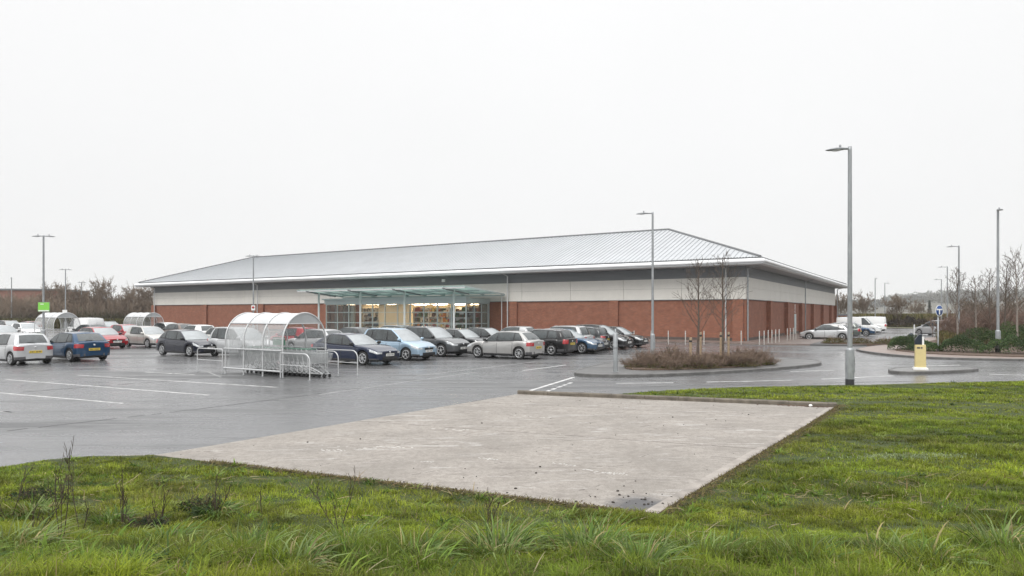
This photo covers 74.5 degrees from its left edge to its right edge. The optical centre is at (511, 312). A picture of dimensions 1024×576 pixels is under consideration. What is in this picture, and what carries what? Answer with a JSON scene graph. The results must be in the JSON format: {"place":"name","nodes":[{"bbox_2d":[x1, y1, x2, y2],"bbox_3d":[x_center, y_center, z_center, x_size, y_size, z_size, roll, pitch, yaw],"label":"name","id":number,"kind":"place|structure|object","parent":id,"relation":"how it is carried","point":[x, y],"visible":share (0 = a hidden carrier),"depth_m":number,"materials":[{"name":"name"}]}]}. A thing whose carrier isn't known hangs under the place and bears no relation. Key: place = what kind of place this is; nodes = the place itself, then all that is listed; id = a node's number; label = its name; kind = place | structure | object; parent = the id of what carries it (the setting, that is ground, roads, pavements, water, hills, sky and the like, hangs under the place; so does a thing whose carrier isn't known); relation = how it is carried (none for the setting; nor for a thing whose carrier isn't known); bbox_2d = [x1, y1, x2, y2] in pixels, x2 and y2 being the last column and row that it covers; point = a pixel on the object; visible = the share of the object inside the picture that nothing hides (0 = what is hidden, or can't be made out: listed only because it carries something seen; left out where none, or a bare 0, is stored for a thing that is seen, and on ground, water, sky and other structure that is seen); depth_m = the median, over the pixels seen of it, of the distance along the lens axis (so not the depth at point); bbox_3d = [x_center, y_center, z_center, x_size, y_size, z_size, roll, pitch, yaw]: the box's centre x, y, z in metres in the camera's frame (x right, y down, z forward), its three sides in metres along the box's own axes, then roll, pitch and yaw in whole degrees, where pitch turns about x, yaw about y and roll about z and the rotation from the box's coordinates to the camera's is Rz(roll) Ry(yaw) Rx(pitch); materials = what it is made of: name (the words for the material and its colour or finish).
{"place":"outdoors","nodes":[
{"label":"outdoors","id":0,"kind":"place"},
{"bbox_2d":[0,308,150,324],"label":"bramble bank","id":1,"kind":"structure","parent":0,"point":[107,315],"depth_m":104.39,"materials":[{"name":"plant"}]},
{"bbox_2d":[0,328,1023,466],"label":"car park","id":2,"kind":"structure","parent":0,"point":[152,431],"depth_m":21.86,"materials":[{"name":"grey asphalt"}]},
{"bbox_2d":[0,332,52,364],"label":"hatchback car","id":3,"kind":"object","parent":2,"relation":"on","point":[15,348],"visible":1,"depth_m":30.79,"materials":[{"name":"silver paint"}]},
{"bbox_2d":[11,322,41,332],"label":"hatchback car","id":4,"kind":"object","parent":2,"relation":"on","point":[26,327],"visible":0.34,"depth_m":61.38,"materials":[{"name":"white paint"}]},
{"bbox_2d":[32,234,54,335],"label":"street lamp","id":5,"kind":"object","parent":2,"relation":"on","point":[43,330],"visible":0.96,"depth_m":47.95,"materials":[{"name":"metal"}]},
{"bbox_2d":[34,312,79,338],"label":"trolley shelter","id":6,"kind":"object","parent":2,"relation":"on","point":[55,315],"visible":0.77,"depth_m":57.40,"materials":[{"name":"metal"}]},
{"bbox_2d":[0,318,150,328],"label":"hedge foot","id":7,"kind":"object","parent":2,"relation":"on","point":[140,322],"visible":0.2,"depth_m":101.20},
{"bbox_2d":[50,329,109,361],"bbox_3d":[-22.219,1.599,34.126,4.145,1.594,1.988,0,0,32],"label":"hatchback car","id":8,"kind":"object","parent":2,"relation":"on","point":[70,346],"visible":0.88,"depth_m":33.06,"materials":[{"name":"blue paint"}]},
{"bbox_2d":[65,317,103,331],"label":"panel van","id":9,"kind":"object","parent":2,"relation":"on","point":[88,320],"visible":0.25,"depth_m":65.04,"materials":[{"name":"white paint"}]},
{"bbox_2d":[78,327,127,347],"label":"hatchback car","id":10,"kind":"object","parent":2,"relation":"on","point":[112,336],"visible":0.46,"depth_m":44.89,"materials":[{"name":"red paint"}]},
{"bbox_2d":[124,326,163,347],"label":"hatchback car","id":11,"kind":"object","parent":2,"relation":"on","point":[147,336],"visible":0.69,"depth_m":46.52,"materials":[{"name":"beige paint"}]},
{"bbox_2d":[156,329,215,356],"bbox_3d":[-18.120,1.599,37.849,4.145,1.594,1.988,0,0,32],"label":"hatchback car","id":12,"kind":"object","parent":2,"relation":"on","point":[188,342],"visible":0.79,"depth_m":37.14,"materials":[{"name":"paint"}]},
{"bbox_2d":[207,326,276,357],"bbox_3d":[-14.840,1.514,36.999,4.242,1.764,1.998,0,0,32],"label":"hatchback car","id":13,"kind":"object","parent":2,"relation":"on","point":[234,337],"visible":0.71,"depth_m":36.34,"materials":[{"name":"silver paint"}]},
{"bbox_2d":[223,312,326,377],"bbox_3d":[-9.250,1.191,26.341,3.510,2.410,2.208,0,0,32],"label":"trolley shelter","id":14,"kind":"object","parent":2,"relation":"on","point":[267,318],"visible":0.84,"depth_m":25.82,"materials":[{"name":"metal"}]},
{"bbox_2d":[0,365,562,411],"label":"bay lines","id":15,"kind":"object","parent":2,"relation":"on","point":[139,389],"visible":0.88,"depth_m":21.83,"materials":[{"name":"paint"}]},
{"bbox_2d":[270,327,315,345],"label":"hatchback car","id":16,"kind":"object","parent":2,"relation":"on","point":[292,332],"visible":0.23,"depth_m":43.16,"materials":[{"name":"red paint"}]},
{"bbox_2d":[284,328,341,351],"bbox_3d":[-11.625,1.599,40.001,4.142,1.594,1.988,0,0,32],"label":"hatchback car","id":17,"kind":"object","parent":2,"relation":"on","point":[314,335],"visible":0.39,"depth_m":39.25,"materials":[{"name":"silver paint"}]},
{"bbox_2d":[305,349,332,377],"bbox_3d":[-7.128,1.877,24.946,0.966,1.039,0.563,0,0,33],"label":"shopping trolley","id":18,"kind":"object","parent":2,"relation":"on","point":[322,374],"visible":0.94,"depth_m":24.85,"materials":[{"name":"silver metal"}]},
{"bbox_2d":[311,331,399,364],"bbox_3d":[-7.461,1.604,31.961,4.495,1.584,2.025,0,0,32],"label":"saloon car","id":19,"kind":"object","parent":2,"relation":"on","point":[367,349],"visible":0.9,"depth_m":31.16,"materials":[{"name":"blue paint"}]},
{"bbox_2d":[364,325,436,360],"bbox_3d":[-5.950,1.514,34.958,4.245,1.764,1.998,0,0,32],"label":"hatchback car","id":20,"kind":"object","parent":2,"relation":"on","point":[408,344],"visible":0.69,"depth_m":34.11,"materials":[{"name":"blue paint"}]},
{"bbox_2d":[405,325,469,356],"bbox_3d":[-4.482,1.504,37.808,4.395,1.784,2.061,0,0,32],"label":"crossover car","id":21,"kind":"object","parent":2,"relation":"on","point":[444,341],"visible":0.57,"depth_m":36.81,"materials":[{"name":"grey paint"}]},
{"bbox_2d":[444,328,486,343],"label":"hatchback car","id":22,"kind":"object","parent":2,"relation":"on","point":[469,336],"visible":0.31,"depth_m":40.11,"materials":[{"name":"paint"}]},
{"bbox_2d":[134,228,846,340],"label":"retail store","id":23,"kind":"structure","parent":2,"relation":"on","point":[547,282],"depth_m":66.73,"materials":[{"name":"red brick"}]},
{"bbox_2d":[363,308,378,327],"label":"display shelf","id":24,"kind":"object","parent":23,"relation":"in","point":[367,317],"visible":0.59,"depth_m":76.60,"materials":[{"name":"multicoloured paint"}]},
{"bbox_2d":[413,307,427,325],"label":"display shelf","id":25,"kind":"object","parent":23,"relation":"in","point":[417,317],"visible":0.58,"depth_m":72.93,"materials":[{"name":"multicoloured paint"}]},
{"bbox_2d":[428,307,450,328],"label":"display shelf","id":26,"kind":"object","parent":23,"relation":"in","point":[442,317],"visible":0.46,"depth_m":71.42,"materials":[{"name":"multicoloured paint"}]},
{"bbox_2d":[449,307,464,328],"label":"display shelf","id":27,"kind":"object","parent":23,"relation":"in","point":[459,317],"visible":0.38,"depth_m":66.69,"materials":[{"name":"white paint"}]},
{"bbox_2d":[158,394,826,510],"bbox_3d":[1.096,2.425,14.017,8.120,0.110,12.799,0,0,36],"label":"concrete pad","id":28,"kind":"object","parent":2,"relation":"on","point":[659,468],"visible":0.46,"depth_m":11.92,"materials":[{"name":"grey concrete"}]},
{"bbox_2d":[467,331,544,358],"bbox_3d":[-0.359,1.599,35.839,4.145,1.594,1.988,0,0,32],"label":"hatchback car","id":29,"kind":"object","parent":2,"relation":"on","point":[519,344],"visible":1,"depth_m":34.91,"materials":[{"name":"grey paint"}]},
{"bbox_2d":[530,328,577,355],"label":"hatchback car","id":30,"kind":"object","parent":2,"relation":"on","point":[562,341],"visible":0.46,"depth_m":37.45,"materials":[{"name":"black paint"}]},
{"bbox_2d":[551,323,594,352],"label":"hatchback car","id":31,"kind":"object","parent":2,"relation":"on","point":[584,331],"visible":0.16,"depth_m":40.55,"materials":[{"name":"silver paint"}]},
{"bbox_2d":[553,328,603,353],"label":"hatchback car","id":32,"kind":"object","parent":2,"relation":"on","point":[585,345],"visible":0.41,"depth_m":39.22,"materials":[{"name":"paint"}]},
{"bbox_2d":[576,324,632,349],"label":"people carrier","id":33,"kind":"object","parent":2,"relation":"on","point":[624,341],"visible":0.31,"depth_m":43.71,"materials":[{"name":"black paint"}]},
{"bbox_2d":[608,326,648,347],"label":"hatchback car","id":34,"kind":"object","parent":2,"relation":"on","point":[639,340],"visible":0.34,"depth_m":46.03,"materials":[{"name":"black paint"}]},
{"bbox_2d":[637,211,654,353],"bbox_3d":[7.021,-1.583,35.400,0.997,7.526,0.304,0,0,0],"label":"street lamp","id":35,"kind":"object","parent":2,"relation":"on","point":[652,341],"visible":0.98,"depth_m":35.35,"materials":[{"name":"metal"}]},
{"bbox_2d":[517,390,836,406],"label":"kerb","id":36,"kind":"structure","parent":2,"relation":"on","point":[680,398],"depth_m":18.11,"materials":[{"name":"grey concrete"}]},
{"bbox_2d":[574,357,821,377],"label":"kerb","id":37,"kind":"structure","parent":2,"relation":"on","point":[576,373],"depth_m":26.04,"materials":[{"name":"concrete"}]},
{"bbox_2d":[644,407,832,512],"bbox_3d":[4.843,2.382,12.417,0.170,0.036,11.016,0,0,36],"label":"pad edging","id":38,"kind":"object","parent":2,"relation":"on","point":[660,507],"visible":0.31,"depth_m":10.08,"materials":[{"name":"concrete"}]},
{"bbox_2d":[531,365,1006,390],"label":"road markings","id":39,"kind":"object","parent":2,"relation":"on","point":[718,381],"visible":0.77,"depth_m":23.44,"materials":[{"name":"paint"}]},
{"bbox_2d":[800,322,852,339],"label":"hatchback car","id":40,"kind":"object","parent":2,"relation":"on","point":[824,331],"visible":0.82,"depth_m":57.61,"materials":[{"name":"silver paint"}]},
{"bbox_2d":[836,317,881,332],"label":"panel van","id":41,"kind":"object","parent":2,"relation":"on","point":[864,322],"visible":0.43,"depth_m":75.07,"materials":[{"name":"white paint"}]},
{"bbox_2d":[879,315,952,326],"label":"brown hedge","id":42,"kind":"object","parent":2,"relation":"on","point":[907,320],"visible":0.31,"depth_m":109.19,"materials":[{"name":"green plant"}]},
{"bbox_2d":[892,367,971,370],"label":"traffic island","id":43,"kind":"structure","parent":2,"relation":"on","point":[929,368],"depth_m":27.55,"materials":[{"name":"concrete"}]},
{"bbox_2d":[912,334,927,369],"bbox_3d":[16.419,1.580,27.091,0.520,1.420,0.440,0,0,25],"label":"traffic bollard","id":44,"kind":"object","parent":43,"relation":"on","point":[919,355],"visible":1,"depth_m":26.95,"materials":[{"name":"yellow plastic"}]},
{"bbox_2d":[888,366,978,374],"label":"kerb","id":45,"kind":"structure","parent":2,"relation":"on","point":[974,369],"depth_m":26.50,"materials":[{"name":"concrete"}]},
{"bbox_2d":[856,337,1023,360],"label":"kerb","id":46,"kind":"structure","parent":2,"relation":"on","point":[946,358],"depth_m":34.32,"materials":[{"name":"concrete"}]},
{"bbox_2d":[859,337,1023,358],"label":"paved margin","id":47,"kind":"object","parent":2,"relation":"on","point":[881,349],"visible":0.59,"depth_m":38.58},
{"bbox_2d":[895,340,1023,356],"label":"planting bed","id":48,"kind":"object","parent":47,"relation":"on","point":[974,353],"visible":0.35,"depth_m":37.94,"materials":[{"name":"green soil"}]},
{"bbox_2d":[887,334,942,351],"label":"green hedge","id":49,"kind":"object","parent":48,"relation":"on","point":[901,341],"visible":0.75,"depth_m":40.42,"materials":[{"name":"green plant"}]},
{"bbox_2d":[944,267,981,334],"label":"sapling","id":50,"kind":"object","parent":48,"relation":"on","point":[957,296],"visible":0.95,"depth_m":49.95,"materials":[{"name":"brown plant"}]},
{"bbox_2d":[939,334,1023,354],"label":"green hedge","id":51,"kind":"object","parent":48,"relation":"on","point":[974,343],"visible":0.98,"depth_m":37.69,"materials":[{"name":"green plant"}]},
{"bbox_2d":[959,275,1008,338],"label":"sapling","id":52,"kind":"object","parent":48,"relation":"on","point":[974,293],"visible":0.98,"depth_m":45.88,"materials":[{"name":"brown plant"}]},
{"bbox_2d":[966,269,1011,329],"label":"sapling","id":53,"kind":"object","parent":48,"relation":"on","point":[989,293],"visible":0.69,"depth_m":52.05,"materials":[{"name":"brown plant"}]},
{"bbox_2d":[961,321,1023,346],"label":"green hedge","id":54,"kind":"object","parent":48,"relation":"on","point":[990,334],"visible":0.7,"depth_m":44.89,"materials":[{"name":"green plant"}]},
{"bbox_2d":[995,207,1002,351],"bbox_3d":[27.473,-1.676,37.974,0.308,8.512,0.755,0,0,20],"label":"street lamp","id":55,"kind":"object","parent":48,"relation":"on","point":[997,333],"visible":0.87,"depth_m":38.15,"materials":[{"name":"metal"}]},
{"bbox_2d":[983,260,1023,334],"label":"sapling","id":56,"kind":"object","parent":48,"relation":"on","point":[1006,293],"visible":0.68,"depth_m":46.90,"materials":[{"name":"brown plant"}]},
{"bbox_2d":[988,244,1023,346],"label":"sapling","id":57,"kind":"object","parent":48,"relation":"on","point":[1017,298],"visible":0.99,"depth_m":44.00,"materials":[{"name":"brown plant"}]},
{"bbox_2d":[926,302,1023,336],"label":"thicket","id":58,"kind":"object","parent":2,"relation":"on","point":[966,322],"visible":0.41,"depth_m":54.91,"materials":[{"name":"plant"}]},
{"bbox_2d":[0,380,1023,575],"bbox_3d":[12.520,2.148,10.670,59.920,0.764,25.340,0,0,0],"label":"verge","id":59,"kind":"structure","parent":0,"point":[735,491],"depth_m":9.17,"materials":[{"name":"plant"}]},
{"bbox_2d":[0,494,63,520],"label":"grass tussock","id":60,"kind":"object","parent":59,"relation":"on","point":[46,504],"depth_m":7.83,"materials":[{"name":"green plant"}]},
{"bbox_2d":[2,480,73,502],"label":"bramble plant","id":61,"kind":"object","parent":59,"relation":"on","point":[31,493],"visible":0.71,"depth_m":8.37,"materials":[{"name":"green plant"}]},
{"bbox_2d":[0,508,96,552],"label":"grass tussock","id":62,"kind":"object","parent":59,"relation":"on","point":[49,531],"depth_m":6.02,"materials":[{"name":"green plant"}]},
{"bbox_2d":[48,437,73,538],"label":"dead weed","id":63,"kind":"object","parent":59,"relation":"on","point":[61,492],"visible":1,"depth_m":6.13,"materials":[{"name":"plant"}]},
{"bbox_2d":[85,498,156,526],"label":"grass tussock","id":64,"kind":"object","parent":59,"relation":"on","point":[117,515],"depth_m":7.60,"materials":[{"name":"green plant"}]},
{"bbox_2d":[118,507,171,529],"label":"bramble plant","id":65,"kind":"object","parent":59,"relation":"on","point":[143,521],"visible":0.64,"depth_m":7.16,"materials":[{"name":"green plant"}]},
{"bbox_2d":[122,514,215,540],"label":"grass tussock","id":66,"kind":"object","parent":59,"relation":"on","point":[176,530],"depth_m":6.44,"materials":[{"name":"green plant"}]},
{"bbox_2d":[172,490,240,513],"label":"bramble plant","id":67,"kind":"object","parent":59,"relation":"on","point":[208,500],"visible":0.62,"depth_m":7.95,"materials":[{"name":"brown plant"}]},
{"bbox_2d":[184,495,251,519],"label":"grass tussock","id":68,"kind":"object","parent":59,"relation":"on","point":[231,507],"depth_m":7.85,"materials":[{"name":"green plant"}]},
{"bbox_2d":[209,518,303,550],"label":"grass tussock","id":69,"kind":"object","parent":59,"relation":"on","point":[256,535],"depth_m":5.75,"materials":[{"name":"green plant"}]},
{"bbox_2d":[244,527,358,570],"bbox_3d":[-1.517,1.787,4.949,1.230,0.265,1.192,0,0,-32],"label":"grass tussock","id":70,"kind":"object","parent":59,"relation":"on","point":[309,549],"depth_m":5.08,"materials":[{"name":"green plant"}]},
{"bbox_2d":[287,515,408,547],"bbox_3d":[-1.438,1.935,5.785,1.378,0.300,1.266,0,0,0],"label":"grass tussock","id":71,"kind":"object","parent":59,"relation":"on","point":[352,530],"depth_m":5.94,"materials":[{"name":"green plant"}]},
{"bbox_2d":[357,523,472,567],"bbox_3d":[-0.808,1.863,5.400,1.170,0.283,1.174,0,0,0],"label":"grass tussock","id":72,"kind":"object","parent":59,"relation":"on","point":[434,543],"depth_m":5.48,"materials":[{"name":"green plant"}]},
{"bbox_2d":[437,505,584,564],"bbox_3d":[-0.135,1.843,5.559,1.601,0.406,1.588,0,0,-38],"label":"grass tussock","id":73,"kind":"object","parent":59,"relation":"on","point":[495,541],"depth_m":5.65,"materials":[{"name":"green plant"}]},
{"bbox_2d":[525,505,666,561],"bbox_3d":[0.625,1.810,5.504,1.634,0.449,1.625,0,0,0],"label":"grass tussock","id":74,"kind":"object","parent":59,"relation":"on","point":[585,531],"depth_m":5.66,"materials":[{"name":"green plant"}]},
{"bbox_2d":[576,521,711,575],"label":"grass tussock","id":75,"kind":"object","parent":59,"relation":"on","point":[662,550],"depth_m":4.91,"materials":[{"name":"green plant"}]},
{"bbox_2d":[661,523,768,564],"bbox_3d":[1.490,1.803,5.179,1.119,0.319,1.102,0,0,42],"label":"grass tussock","id":76,"kind":"object","parent":59,"relation":"on","point":[716,544],"depth_m":5.30,"materials":[{"name":"green plant"}]},
{"bbox_2d":[749,528,867,563],"bbox_3d":[2.236,1.811,5.053,1.057,0.264,1.041,0,0,11],"label":"grass tussock","id":77,"kind":"object","parent":59,"relation":"on","point":[779,545],"depth_m":5.10,"materials":[{"name":"green plant"}]},
{"bbox_2d":[825,145,854,384],"bbox_3d":[10.484,-1.346,21.528,0.879,8.033,0.316,0,0,0],"label":"street lamp","id":78,"kind":"object","parent":59,"relation":"on","point":[849,365],"visible":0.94,"depth_m":21.44,"materials":[{"name":"metal"}]},
{"bbox_2d":[831,521,934,552],"bbox_3d":[3.100,1.905,5.572,1.056,0.276,1.055,0,0,0],"label":"grass tussock","id":79,"kind":"object","parent":59,"relation":"on","point":[876,537],"depth_m":5.68,"materials":[{"name":"green plant"}]},
{"bbox_2d":[819,452,989,461],"bbox_3d":[6.272,2.320,10.881,2.995,0.111,0.610,0,0,0],"label":"clover patch","id":80,"kind":"object","parent":59,"relation":"on","point":[911,456],"visible":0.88,"depth_m":10.88,"materials":[{"name":"green plant"}]},
{"bbox_2d":[870,520,1009,575],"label":"grass tussock","id":81,"kind":"object","parent":59,"relation":"on","point":[932,543],"depth_m":5.03,"materials":[{"name":"green plant"}]},
{"bbox_2d":[916,507,1023,551],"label":"grass tussock","id":82,"kind":"object","parent":59,"relation":"on","point":[1008,532],"depth_m":6.00,"materials":[{"name":"green plant"}]},
{"bbox_2d":[0,0,1023,302],"label":"sky","id":83,"kind":"structure","parent":0,"point":[152,139],"materials":[{"name":"white"}]},
{"bbox_2d":[258,330,825,345],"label":"shop pavement","id":84,"kind":"structure","parent":0,"point":[799,341],"depth_m":53.17,"materials":[{"name":"concrete"}]},
{"bbox_2d":[297,285,504,329],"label":"entrance canopy","id":85,"kind":"object","parent":84,"relation":"on","point":[454,292],"visible":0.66,"depth_m":67.33,"materials":[{"name":"clear glass"}]},
{"bbox_2d":[578,358,818,373],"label":"pavement","id":86,"kind":"structure","parent":0,"point":[607,368],"depth_m":27.55,"materials":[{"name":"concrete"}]},
{"bbox_2d":[625,364,771,369],"bbox_3d":[7.862,2.315,29.548,7.928,0.130,4.052,0,0,-28],"label":"planting bed","id":87,"kind":"object","parent":86,"relation":"on","point":[654,368],"visible":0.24,"depth_m":27.28,"materials":[{"name":"brown soil"}]},
{"bbox_2d":[638,351,680,368],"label":"dormant shrub","id":88,"kind":"object","parent":87,"relation":"on","point":[650,362],"visible":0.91,"depth_m":27.40,"materials":[{"name":"brown plant"}]},
{"bbox_2d":[682,350,713,368],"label":"dormant shrub","id":89,"kind":"object","parent":87,"relation":"on","point":[695,360],"visible":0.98,"depth_m":27.35,"materials":[{"name":"brown plant"}]},
{"bbox_2d":[673,257,736,354],"bbox_3d":[8.202,-0.124,29.833,2.653,4.911,2.151,0,0,-13],"label":"young tree","id":90,"kind":"object","parent":87,"relation":"on","point":[695,307],"visible":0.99,"depth_m":29.86,"materials":[{"name":"brown plant"}]},
{"bbox_2d":[695,249,750,353],"bbox_3d":[9.361,-0.248,30.190,2.339,5.174,2.364,0,0,-38],"label":"young tree","id":91,"kind":"object","parent":87,"relation":"on","point":[723,298],"visible":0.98,"depth_m":30.09,"materials":[{"name":"brown plant"}]},
{"bbox_2d":[734,349,770,366],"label":"dormant shrub","id":92,"kind":"object","parent":87,"relation":"on","point":[752,362],"visible":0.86,"depth_m":28.25,"materials":[{"name":"brown plant"}]},
{"bbox_2d":[887,326,919,328],"bbox_3d":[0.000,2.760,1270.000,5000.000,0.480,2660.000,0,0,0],"label":"ground","id":93,"kind":"structure","parent":0,"point":[910,327],"depth_m":113.59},
{"bbox_2d":[0,289,87,299],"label":"brick building","id":94,"kind":"structure","parent":93,"relation":"on","point":[18,293],"depth_m":151.06,"materials":[{"name":"brick"}]},
{"bbox_2d":[47,283,90,308],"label":"bare tree","id":95,"kind":"object","parent":93,"relation":"on","point":[63,292],"visible":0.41,"depth_m":116.34,"materials":[{"name":"brown plant"}]},
{"bbox_2d":[0,288,152,318],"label":"hedgerow","id":96,"kind":"object","parent":93,"relation":"on","point":[28,305],"visible":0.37,"depth_m":109.38,"materials":[{"name":"plant"}]},
{"bbox_2d":[67,285,112,312],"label":"bare tree","id":97,"kind":"object","parent":93,"relation":"on","point":[82,299],"visible":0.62,"depth_m":111.60,"materials":[{"name":"brown plant"}]},
{"bbox_2d":[77,274,122,303],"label":"bare tree","id":98,"kind":"object","parent":93,"relation":"on","point":[99,288],"visible":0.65,"depth_m":115.76,"materials":[{"name":"brown plant"}]},
{"bbox_2d":[127,287,153,305],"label":"bare tree","id":99,"kind":"object","parent":93,"relation":"on","point":[144,294],"visible":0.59,"depth_m":113.38,"materials":[{"name":"brown plant"}]},
{"bbox_2d":[852,291,877,313],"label":"bare tree","id":100,"kind":"object","parent":93,"relation":"on","point":[863,307],"visible":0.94,"depth_m":125.77,"materials":[{"name":"brown plant"}]},
{"bbox_2d":[880,294,915,326],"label":"bare tree","id":101,"kind":"object","parent":93,"relation":"on","point":[898,304],"visible":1,"depth_m":117.74,"materials":[{"name":"brown plant"}]},
{"bbox_2d":[852,313,953,325],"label":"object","id":102,"kind":"structure","parent":93,"relation":"on","point":[927,316],"depth_m":118.45,"materials":[{"name":"green plant"}]},
{"bbox_2d":[838,298,1023,313],"bbox_3d":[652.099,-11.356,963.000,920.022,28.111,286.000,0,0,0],"label":"hills","id":103,"kind":"structure","parent":0,"point":[933,307],"depth_m":873.66,"materials":[{"name":"plant"}]},
{"bbox_2d":[839,292,1023,306],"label":"copse","id":104,"kind":"object","parent":103,"relation":"on","point":[932,298],"visible":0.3,"depth_m":919.36,"materials":[{"name":"grey plant"}]},
{"bbox_3d":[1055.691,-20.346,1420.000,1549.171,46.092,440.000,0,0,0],"label":"hills","id":105,"kind":"structure","parent":0,"visible":0},
{"bbox_2d":[882,288,1023,301],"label":"woodland","id":106,"kind":"object","parent":105,"relation":"on","point":[937,292],"visible":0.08,"depth_m":1378.42,"materials":[{"name":"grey plant"}]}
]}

